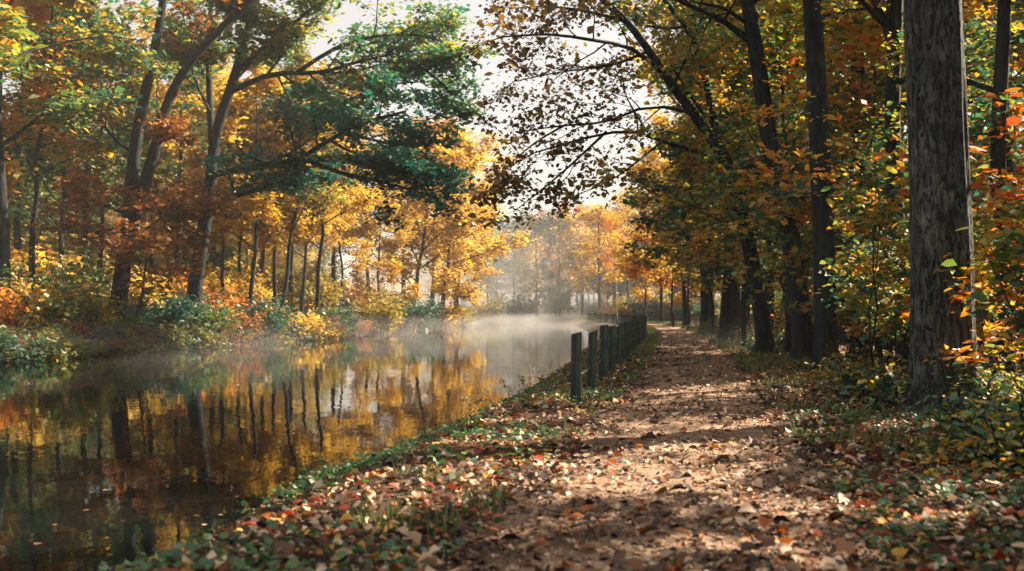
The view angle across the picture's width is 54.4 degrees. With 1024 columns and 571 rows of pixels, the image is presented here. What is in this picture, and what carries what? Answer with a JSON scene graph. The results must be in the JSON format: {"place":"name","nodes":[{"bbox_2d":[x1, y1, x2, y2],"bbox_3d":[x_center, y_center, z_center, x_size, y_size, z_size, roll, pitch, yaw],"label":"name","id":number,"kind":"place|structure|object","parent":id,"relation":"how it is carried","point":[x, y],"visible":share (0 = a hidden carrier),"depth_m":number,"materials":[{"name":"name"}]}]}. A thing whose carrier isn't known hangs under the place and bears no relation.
{"place":"outdoors","nodes":[
{"label":"outdoors","id":0,"kind":"place"},
{"bbox_2d":[0,319,589,570],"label":"canal water","id":1,"kind":"structure","parent":0,"point":[78,416],"depth_m":17.25,"materials":[{"name":"black liquid"}]},
{"bbox_2d":[2,0,1023,305],"label":"sky","id":2,"kind":"structure","parent":0,"point":[352,15],"materials":[{"name":"white"}]},
{"bbox_2d":[20,305,1023,570],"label":"ground","id":3,"kind":"structure","parent":0,"point":[590,325],"depth_m":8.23,"materials":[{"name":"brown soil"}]},
{"bbox_2d":[0,259,92,336],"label":"bush","id":4,"kind":"object","parent":3,"relation":"on","point":[13,315],"visible":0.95,"depth_m":40.24,"materials":[{"name":"orange plant"}]},
{"bbox_2d":[1,247,97,332],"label":"bush","id":5,"kind":"object","parent":3,"relation":"on","point":[76,304],"visible":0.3,"depth_m":42.77,"materials":[{"name":"orange plant"}]},
{"bbox_2d":[2,0,103,266],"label":"tall tree","id":6,"kind":"object","parent":3,"relation":"on","point":[17,232],"visible":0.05,"depth_m":59.76,"materials":[{"name":"orange plant"}]},
{"bbox_2d":[1,0,140,283],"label":"slim tree","id":7,"kind":"object","parent":3,"relation":"on","point":[96,145],"visible":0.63,"depth_m":47.04,"materials":[{"name":"green plant"}]},
{"bbox_2d":[11,250,135,327],"bbox_3d":[-23.081,0.305,52.102,5.967,4.343,5.899,0,-1,12],"label":"bush","id":8,"kind":"object","parent":3,"relation":"on","point":[103,285],"visible":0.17,"depth_m":51.99,"materials":[{"name":"yellow plant"}]},
{"bbox_2d":[3,0,151,277],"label":"slim tree","id":9,"kind":"object","parent":3,"relation":"on","point":[125,140],"visible":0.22,"depth_m":53.67,"materials":[{"name":"orange plant"}]},
{"bbox_2d":[41,281,133,330],"bbox_3d":[-19.387,1.137,44.324,4.119,3.017,4.267,0,-1,9],"label":"bush","id":10,"kind":"object","parent":3,"relation":"on","point":[103,314],"visible":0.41,"depth_m":44.01,"materials":[{"name":"orange plant"}]},
{"bbox_2d":[0,0,176,327],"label":"tall tree","id":11,"kind":"object","parent":3,"relation":"on","point":[71,104],"visible":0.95,"depth_m":42.92,"materials":[{"name":"green plant"}]},
{"bbox_2d":[17,0,180,285],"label":"slim tree","id":12,"kind":"object","parent":3,"relation":"on","point":[165,155],"visible":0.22,"depth_m":62.29,"materials":[{"name":"orange plant"}]},
{"bbox_2d":[11,40,195,275],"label":"tall tree","id":13,"kind":"object","parent":3,"relation":"on","point":[109,173],"visible":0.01,"depth_m":76.78,"materials":[{"name":"orange plant"}]},
{"bbox_2d":[74,304,172,338],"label":"bush","id":14,"kind":"object","parent":3,"relation":"on","point":[123,323],"visible":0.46,"depth_m":45.26,"materials":[{"name":"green plant"}]},
{"bbox_2d":[21,0,253,328],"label":"forked tree","id":15,"kind":"object","parent":3,"relation":"on","point":[134,191],"visible":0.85,"depth_m":47.06,"materials":[{"name":"orange plant"}]},
{"bbox_2d":[99,255,182,318],"bbox_3d":[-22.364,0.579,57.880,5.355,4.635,5.547,-1,-2,25],"label":"bush","id":16,"kind":"object","parent":3,"relation":"on","point":[146,285],"visible":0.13,"depth_m":58.06,"materials":[{"name":"yellow plant"}]},
{"bbox_2d":[75,33,230,266],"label":"tall tree","id":17,"kind":"object","parent":3,"relation":"on","point":[156,108],"visible":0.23,"depth_m":70.24,"materials":[{"name":"orange plant"}]},
{"bbox_2d":[106,273,210,332],"bbox_3d":[-17.738,1.064,49.411,5.442,3.532,4.633,1,-2,-40],"label":"bush","id":18,"kind":"object","parent":3,"relation":"on","point":[173,312],"visible":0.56,"depth_m":48.92,"materials":[{"name":"green plant"}]},
{"bbox_2d":[113,1,233,276],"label":"tall tree","id":19,"kind":"object","parent":3,"relation":"on","point":[165,144],"visible":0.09,"depth_m":79.13,"materials":[{"name":"yellow plant"}]},
{"bbox_2d":[3,74,344,278],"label":"deep wood","id":20,"kind":"object","parent":3,"relation":"on","point":[269,256],"visible":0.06,"depth_m":116.13,"materials":[{"name":"orange plant"}]},
{"bbox_2d":[8,175,386,294],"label":"understorey","id":21,"kind":"object","parent":3,"relation":"on","point":[91,254],"visible":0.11,"depth_m":93.60,"materials":[{"name":"orange plant"}]},
{"bbox_2d":[150,70,262,276],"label":"tall tree","id":22,"kind":"object","parent":3,"relation":"on","point":[212,255],"visible":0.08,"depth_m":91.64,"materials":[{"name":"orange plant"}]},
{"bbox_2d":[10,234,410,323],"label":"wood undergrowth","id":23,"kind":"object","parent":3,"relation":"on","point":[70,258],"visible":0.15,"depth_m":65.12,"materials":[{"name":"yellow plant"}]},
{"bbox_2d":[0,304,421,362],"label":"river bank","id":24,"kind":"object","parent":3,"relation":"on","point":[25,346],"visible":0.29,"depth_m":44.60,"materials":[{"name":"green plant"}]},
{"bbox_2d":[167,293,265,342],"bbox_3d":[-16.604,1.900,53.890,5.219,3.019,5.279,-1,-2,38],"label":"bush","id":25,"kind":"object","parent":3,"relation":"on","point":[214,322],"visible":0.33,"depth_m":53.48,"materials":[{"name":"green plant"}]},
{"bbox_2d":[176,92,276,300],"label":"slim tree","id":26,"kind":"object","parent":3,"relation":"on","point":[196,159],"visible":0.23,"depth_m":69.68,"materials":[{"name":"orange plant"}]},
{"bbox_2d":[204,294,270,343],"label":"bush","id":27,"kind":"object","parent":3,"relation":"on","point":[249,324],"visible":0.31,"depth_m":56.27,"materials":[{"name":"orange plant"}]},
{"bbox_2d":[206,272,287,315],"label":"bush","id":28,"kind":"object","parent":3,"relation":"on","point":[262,293],"visible":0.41,"depth_m":73.08,"materials":[{"name":"yellow plant"}]},
{"bbox_2d":[195,49,307,312],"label":"slim tree","id":29,"kind":"object","parent":3,"relation":"on","point":[232,126],"visible":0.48,"depth_m":65.65,"materials":[{"name":"yellow plant"}]},
{"bbox_2d":[226,291,306,343],"bbox_3d":[-14.754,2.138,60.072,4.943,3.620,5.120,-1,-2,26],"label":"bush","id":30,"kind":"object","parent":3,"relation":"on","point":[277,325],"visible":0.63,"depth_m":59.51,"materials":[{"name":"green plant"}]},
{"bbox_2d":[224,67,329,316],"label":"slim tree","id":31,"kind":"object","parent":3,"relation":"on","point":[264,230],"visible":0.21,"depth_m":69.54,"materials":[{"name":"orange plant"}]},
{"bbox_2d":[249,97,348,314],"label":"slim tree","id":32,"kind":"object","parent":3,"relation":"on","point":[317,230],"visible":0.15,"depth_m":79.67,"materials":[{"name":"yellow plant"}]},
{"bbox_2d":[244,42,366,316],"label":"slim tree","id":33,"kind":"object","parent":3,"relation":"on","point":[300,59],"visible":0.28,"depth_m":70.42,"materials":[{"name":"yellow plant"}]},
{"bbox_2d":[267,304,345,339],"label":"bush","id":34,"kind":"object","parent":3,"relation":"on","point":[301,321],"visible":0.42,"depth_m":64.27,"materials":[{"name":"yellow plant"}]},
{"bbox_2d":[138,0,503,305],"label":"spreading oak","id":35,"kind":"object","parent":3,"relation":"on","point":[284,34],"visible":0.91,"depth_m":53.72,"materials":[{"name":"green plant"}]},
{"bbox_2d":[288,266,357,316],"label":"bush","id":36,"kind":"object","parent":3,"relation":"on","point":[325,298],"visible":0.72,"depth_m":85.08,"materials":[{"name":"yellow plant"}]},
{"bbox_2d":[292,148,375,306],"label":"slim tree","id":37,"kind":"object","parent":3,"relation":"on","point":[343,219],"visible":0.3,"depth_m":88.52,"materials":[{"name":"yellow plant"}]},
{"bbox_2d":[279,58,390,312],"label":"slim tree","id":38,"kind":"object","parent":3,"relation":"on","point":[359,202],"visible":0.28,"depth_m":74.69,"materials":[{"name":"yellow plant"}]},
{"bbox_2d":[333,269,390,308],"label":"bush","id":39,"kind":"object","parent":3,"relation":"on","point":[349,296],"visible":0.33,"depth_m":91.02,"materials":[{"name":"orange plant"}]},
{"bbox_2d":[326,182,425,302],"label":"golden tree","id":40,"kind":"object","parent":3,"relation":"on","point":[369,228],"visible":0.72,"depth_m":96.10,"materials":[{"name":"yellow plant"}]},
{"bbox_2d":[350,284,415,333],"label":"bush","id":41,"kind":"object","parent":3,"relation":"on","point":[390,315],"visible":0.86,"depth_m":81.31,"materials":[{"name":"yellow plant"}]},
{"bbox_2d":[383,291,456,330],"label":"bush","id":42,"kind":"object","parent":3,"relation":"on","point":[419,315],"visible":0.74,"depth_m":92.44,"materials":[{"name":"green plant"}]},
{"bbox_2d":[375,135,507,321],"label":"golden tree","id":43,"kind":"object","parent":3,"relation":"on","point":[452,232],"visible":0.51,"depth_m":105.61,"materials":[{"name":"yellow plant"}]},
{"bbox_2d":[422,289,465,328],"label":"bush","id":44,"kind":"object","parent":3,"relation":"on","point":[452,317],"visible":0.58,"depth_m":107.25,"materials":[{"name":"yellow plant"}]},
{"bbox_2d":[390,126,536,326],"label":"golden tree","id":45,"kind":"object","parent":3,"relation":"on","point":[447,274],"visible":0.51,"depth_m":113.42,"materials":[{"name":"yellow plant"}]},
{"bbox_2d":[420,199,514,325],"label":"golden tree","id":46,"kind":"object","parent":3,"relation":"on","point":[476,259],"visible":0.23,"depth_m":126.80,"materials":[{"name":"yellow plant"}]},
{"bbox_2d":[466,291,509,320],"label":"bush","id":47,"kind":"object","parent":3,"relation":"on","point":[493,309],"visible":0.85,"depth_m":180.73,"materials":[{"name":"beige plant"}]},
{"bbox_2d":[459,228,517,306],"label":"misty tree","id":48,"kind":"object","parent":3,"relation":"on","point":[486,281],"visible":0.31,"depth_m":205.10,"materials":[{"name":"yellow plant"}]},
{"bbox_2d":[489,210,542,316],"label":"misty tree","id":49,"kind":"object","parent":3,"relation":"on","point":[509,266],"visible":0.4,"depth_m":221.84,"materials":[{"name":"grey plant"}]},
{"bbox_2d":[499,283,544,320],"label":"bush","id":50,"kind":"object","parent":3,"relation":"on","point":[514,309],"visible":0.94,"depth_m":195.00,"materials":[{"name":"grey plant"}]},
{"bbox_2d":[507,210,565,316],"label":"misty tree","id":51,"kind":"object","parent":3,"relation":"on","point":[533,274],"visible":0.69,"depth_m":213.86,"materials":[{"name":"grey plant"}]},
{"bbox_2d":[281,205,810,314],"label":"misty wood","id":52,"kind":"object","parent":3,"relation":"on","point":[607,286],"visible":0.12,"depth_m":269.55,"materials":[{"name":"yellow plant"}]},
{"bbox_2d":[526,208,587,315],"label":"misty tree","id":53,"kind":"object","parent":3,"relation":"on","point":[548,235],"visible":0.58,"depth_m":207.93,"materials":[{"name":"grey plant"}]},
{"bbox_2d":[533,273,584,317],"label":"bush","id":54,"kind":"object","parent":3,"relation":"on","point":[558,302],"visible":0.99,"depth_m":194.81,"materials":[{"name":"grey plant"}]},
{"bbox_2d":[98,332,1023,570],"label":"ground cover","id":55,"kind":"object","parent":3,"relation":"on","point":[163,556],"visible":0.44,"depth_m":7.38,"materials":[{"name":"green plant"}]},
{"bbox_2d":[131,329,1023,570],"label":"fallen leaves","id":56,"kind":"object","parent":3,"relation":"on","point":[849,544],"visible":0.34,"depth_m":7.54,"materials":[{"name":"plant"}]},
{"bbox_2d":[550,205,610,317],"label":"misty tree","id":57,"kind":"object","parent":3,"relation":"on","point":[577,231],"visible":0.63,"depth_m":199.48,"materials":[{"name":"yellow plant"}]},
{"bbox_2d":[563,203,622,315],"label":"misty tree","id":58,"kind":"object","parent":3,"relation":"on","point":[599,210],"visible":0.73,"depth_m":164.86,"materials":[{"name":"yellow plant"}]},
{"bbox_2d":[438,0,777,354],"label":"overhanging tree","id":59,"kind":"object","parent":3,"relation":"on","point":[764,338],"visible":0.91,"depth_m":31.67,"materials":[{"name":"brown plant"}]},
{"bbox_2d":[570,313,646,401],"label":"post fence","id":60,"kind":"object","parent":3,"relation":"on","point":[617,343],"visible":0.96,"depth_m":20.27,"materials":[{"name":"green wood"}]},
{"bbox_2d":[596,207,632,318],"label":"tall tree","id":61,"kind":"object","parent":3,"relation":"on","point":[611,228],"visible":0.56,"depth_m":150.03,"materials":[{"name":"orange plant"}]},
{"bbox_2d":[600,192,640,310],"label":"tall tree","id":62,"kind":"object","parent":3,"relation":"on","point":[621,216],"visible":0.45,"depth_m":139.06,"materials":[{"name":"yellow plant"}]},
{"bbox_2d":[605,225,670,319],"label":"golden tree","id":63,"kind":"object","parent":3,"relation":"on","point":[643,291],"visible":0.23,"depth_m":121.91,"materials":[{"name":"yellow plant"}]},
{"bbox_2d":[617,145,668,322],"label":"slim tree","id":64,"kind":"object","parent":3,"relation":"on","point":[661,288],"visible":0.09,"depth_m":107.74,"materials":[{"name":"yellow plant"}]},
{"bbox_2d":[604,96,704,327],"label":"tall tree","id":65,"kind":"object","parent":3,"relation":"on","point":[660,119],"visible":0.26,"depth_m":81.76,"materials":[{"name":"yellow plant"}]},
{"bbox_2d":[617,200,715,326],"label":"young tree","id":66,"kind":"object","parent":3,"relation":"on","point":[665,280],"visible":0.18,"depth_m":85.50,"materials":[{"name":"orange plant"}]},
{"bbox_2d":[620,0,751,330],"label":"tall tree","id":67,"kind":"object","parent":3,"relation":"on","point":[705,306],"visible":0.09,"depth_m":60.49,"materials":[{"name":"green plant"}]},
{"bbox_2d":[612,137,766,335],"bbox_3d":[10.982,-2.539,54.472,8.503,11.378,10.441,1,-2,-31],"label":"young tree","id":68,"kind":"object","parent":3,"relation":"on","point":[634,203],"visible":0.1,"depth_m":55.42,"materials":[{"name":"orange plant"}]},
{"bbox_2d":[627,173,763,329],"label":"young tree","id":69,"kind":"object","parent":3,"relation":"on","point":[681,277],"visible":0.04,"depth_m":72.83,"materials":[{"name":"orange plant"}]},
{"bbox_2d":[580,0,833,341],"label":"tall tree","id":70,"kind":"object","parent":3,"relation":"on","point":[726,308],"visible":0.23,"depth_m":43.37,"materials":[{"name":"orange plant"}]},
{"bbox_2d":[610,0,813,360],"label":"leaning tree","id":71,"kind":"object","parent":3,"relation":"on","point":[802,327],"visible":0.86,"depth_m":27.84,"materials":[{"name":"brown plant"}]},
{"bbox_2d":[416,229,1023,362],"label":"shaded undergrowth","id":72,"kind":"object","parent":3,"relation":"on","point":[635,306],"visible":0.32,"depth_m":132.05,"materials":[{"name":"green plant"}]},
{"bbox_2d":[656,118,783,288],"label":"young tree","id":73,"kind":"object","parent":3,"relation":"on","point":[676,269],"visible":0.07,"depth_m":47.50,"materials":[{"name":"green plant"}]},
{"bbox_2d":[640,0,801,338],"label":"tall tree","id":74,"kind":"object","parent":3,"relation":"on","point":[648,126],"visible":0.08,"depth_m":45.17,"materials":[{"name":"orange plant"}]},
{"bbox_2d":[622,95,833,347],"bbox_3d":[8.324,-2.149,37.159,8.159,9.625,6.583,0,-1,-8],"label":"young tree","id":75,"kind":"object","parent":3,"relation":"on","point":[659,250],"visible":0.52,"depth_m":37.10,"materials":[{"name":"green plant"}]},
{"bbox_2d":[660,8,798,231],"bbox_3d":[10.459,-6.163,49.087,7.383,18.310,8.713,-1,-2,29],"label":"slim tree","id":76,"kind":"object","parent":3,"relation":"on","point":[677,128],"visible":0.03,"depth_m":48.16,"materials":[{"name":"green plant"}]},
{"bbox_2d":[617,111,844,342],"bbox_3d":[8.692,-2.335,42.244,9.492,10.343,7.730,1,-2,-25],"label":"young tree","id":77,"kind":"object","parent":3,"relation":"on","point":[665,189],"visible":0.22,"depth_m":41.85,"materials":[{"name":"orange plant"}]},
{"bbox_2d":[688,0,844,338],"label":"slim tree","id":78,"kind":"object","parent":3,"relation":"on","point":[740,77],"visible":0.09,"depth_m":39.83,"materials":[{"name":"brown plant"}]},
{"bbox_2d":[649,0,905,354],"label":"young tree","id":79,"kind":"object","parent":3,"relation":"on","point":[722,105],"visible":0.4,"depth_m":30.85,"materials":[{"name":"green plant"}]},
{"bbox_2d":[649,0,905,344],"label":"tall tree","id":80,"kind":"object","parent":3,"relation":"on","point":[841,339],"visible":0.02,"depth_m":42.13,"materials":[{"name":"orange plant"}]},
{"bbox_2d":[726,0,881,371],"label":"straight tree","id":81,"kind":"object","parent":3,"relation":"on","point":[825,330],"visible":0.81,"depth_m":22.75,"materials":[{"name":"brown plant"}]},
{"bbox_2d":[701,107,908,268],"bbox_3d":[11.389,-2.002,36.554,6.957,9.309,8.542,1,-2,-42],"label":"young tree","id":82,"kind":"object","parent":3,"relation":"on","point":[803,121],"visible":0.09,"depth_m":36.78,"materials":[{"name":"orange plant"}]},
{"bbox_2d":[767,208,892,363],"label":"sapling","id":83,"kind":"object","parent":3,"relation":"on","point":[796,248],"visible":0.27,"depth_m":25.58,"materials":[{"name":"green plant"}]},
{"bbox_2d":[757,0,906,356],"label":"shaded tree","id":84,"kind":"object","parent":3,"relation":"on","point":[854,338],"visible":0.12,"depth_m":29.97,"materials":[{"name":"brown plant"}]},
{"bbox_2d":[650,0,1023,296],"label":"shaded wood","id":85,"kind":"object","parent":3,"relation":"on","point":[1018,159],"depth_m":61.37,"materials":[{"name":"orange plant"}]},
{"bbox_2d":[783,337,906,384],"bbox_3d":[6.505,1.550,19.003,2.139,1.138,2.128,1,-2,-36],"label":"bush","id":86,"kind":"object","parent":3,"relation":"on","point":[860,363],"visible":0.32,"depth_m":18.86,"materials":[{"name":"green plant"}]},
{"bbox_2d":[810,192,891,365],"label":"sapling","id":87,"kind":"object","parent":3,"relation":"on","point":[858,324],"visible":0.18,"depth_m":24.51,"materials":[{"name":"green plant"}]},
{"bbox_2d":[722,0,1023,363],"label":"young tree","id":88,"kind":"object","parent":3,"relation":"on","point":[870,38],"visible":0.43,"depth_m":25.27,"materials":[{"name":"green plant"}]},
{"bbox_2d":[810,352,951,407],"bbox_3d":[5.591,1.486,14.713,2.454,1.226,2.541,1,-2,-36],"label":"bush","id":89,"kind":"object","parent":3,"relation":"on","point":[863,388],"visible":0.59,"depth_m":14.71,"materials":[{"name":"green plant"}]},
{"bbox_2d":[757,0,1010,349],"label":"slim tree","id":90,"kind":"object","parent":3,"relation":"on","point":[831,125],"visible":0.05,"depth_m":35.48,"materials":[{"name":"orange plant"}]},
{"bbox_2d":[818,173,986,379],"bbox_3d":[7.599,-0.004,18.866,2.425,3.964,3.225,1,-2,-23],"label":"sapling","id":91,"kind":"object","parent":3,"relation":"on","point":[896,338],"visible":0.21,"depth_m":19.14,"materials":[{"name":"green plant"}]},
{"bbox_2d":[820,141,993,387],"bbox_3d":[6.726,-0.188,16.989,2.993,4.216,3.256,0,-2,16],"label":"sapling","id":92,"kind":"object","parent":3,"relation":"on","point":[868,279],"visible":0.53,"depth_m":16.98,"materials":[{"name":"green plant"}]},
{"bbox_2d":[802,0,1023,376],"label":"crooked tree","id":93,"kind":"object","parent":3,"relation":"on","point":[892,103],"visible":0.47,"depth_m":19.96,"materials":[{"name":"orange plant"}]},
{"bbox_2d":[832,162,1010,305],"bbox_3d":[9.500,-0.440,23.408,3.906,5.060,3.592,0,-1,-9],"label":"sapling","id":94,"kind":"object","parent":3,"relation":"on","point":[858,178],"visible":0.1,"depth_m":23.80,"materials":[{"name":"green plant"}]},
{"bbox_2d":[851,0,1023,362],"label":"slim tree","id":95,"kind":"object","parent":3,"relation":"on","point":[987,6],"visible":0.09,"depth_m":27.68,"materials":[{"name":"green plant"}]},
{"bbox_2d":[897,0,987,414],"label":"furrowed oak","id":96,"kind":"object","parent":3,"relation":"on","point":[940,201],"visible":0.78,"depth_m":13.62,"materials":[{"name":"grey plant"}]},
{"bbox_2d":[861,160,1023,380],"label":"sapling","id":97,"kind":"object","parent":3,"relation":"on","point":[902,222],"visible":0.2,"depth_m":17.08,"materials":[{"name":"green plant"}]},
{"bbox_2d":[864,1,1023,207],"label":"slim tree","id":98,"kind":"object","parent":3,"relation":"on","point":[1017,50],"visible":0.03,"depth_m":29.85,"materials":[{"name":"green plant"}]},
{"bbox_2d":[865,0,1023,387],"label":"edge tree","id":99,"kind":"object","parent":3,"relation":"on","point":[998,149],"visible":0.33,"depth_m":18.01,"materials":[{"name":"orange plant"}]},
{"bbox_2d":[874,87,1023,383],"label":"sapling","id":100,"kind":"object","parent":3,"relation":"on","point":[1011,121],"visible":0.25,"depth_m":16.91,"materials":[{"name":"orange plant"}]},
{"bbox_2d":[884,366,1023,479],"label":"bush","id":101,"kind":"object","parent":3,"relation":"on","point":[1005,456],"visible":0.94,"depth_m":8.71,"materials":[{"name":"green plant"}]},
{"bbox_2d":[884,335,1023,415],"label":"bush","id":102,"kind":"object","parent":3,"relation":"on","point":[992,381],"visible":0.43,"depth_m":13.24,"materials":[{"name":"green plant"}]},
{"bbox_2d":[885,376,1023,457],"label":"bush","id":103,"kind":"object","parent":3,"relation":"on","point":[940,409],"visible":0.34,"depth_m":9.85,"materials":[{"name":"green plant"}]},
{"bbox_2d":[922,132,1023,403],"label":"sapling","id":104,"kind":"object","parent":3,"relation":"on","point":[988,328],"visible":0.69,"depth_m":12.97,"materials":[{"name":"orange plant"}]},
{"bbox_2d":[947,197,1023,359],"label":"sapling","id":105,"kind":"object","parent":3,"relation":"on","point":[999,244],"visible":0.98,"depth_m":12.25,"materials":[{"name":"orange plant"}]},
{"bbox_2d":[456,317,846,570],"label":"path","id":106,"kind":"structure","parent":0,"point":[622,562],"depth_m":8.08,"materials":[{"name":"soil"}]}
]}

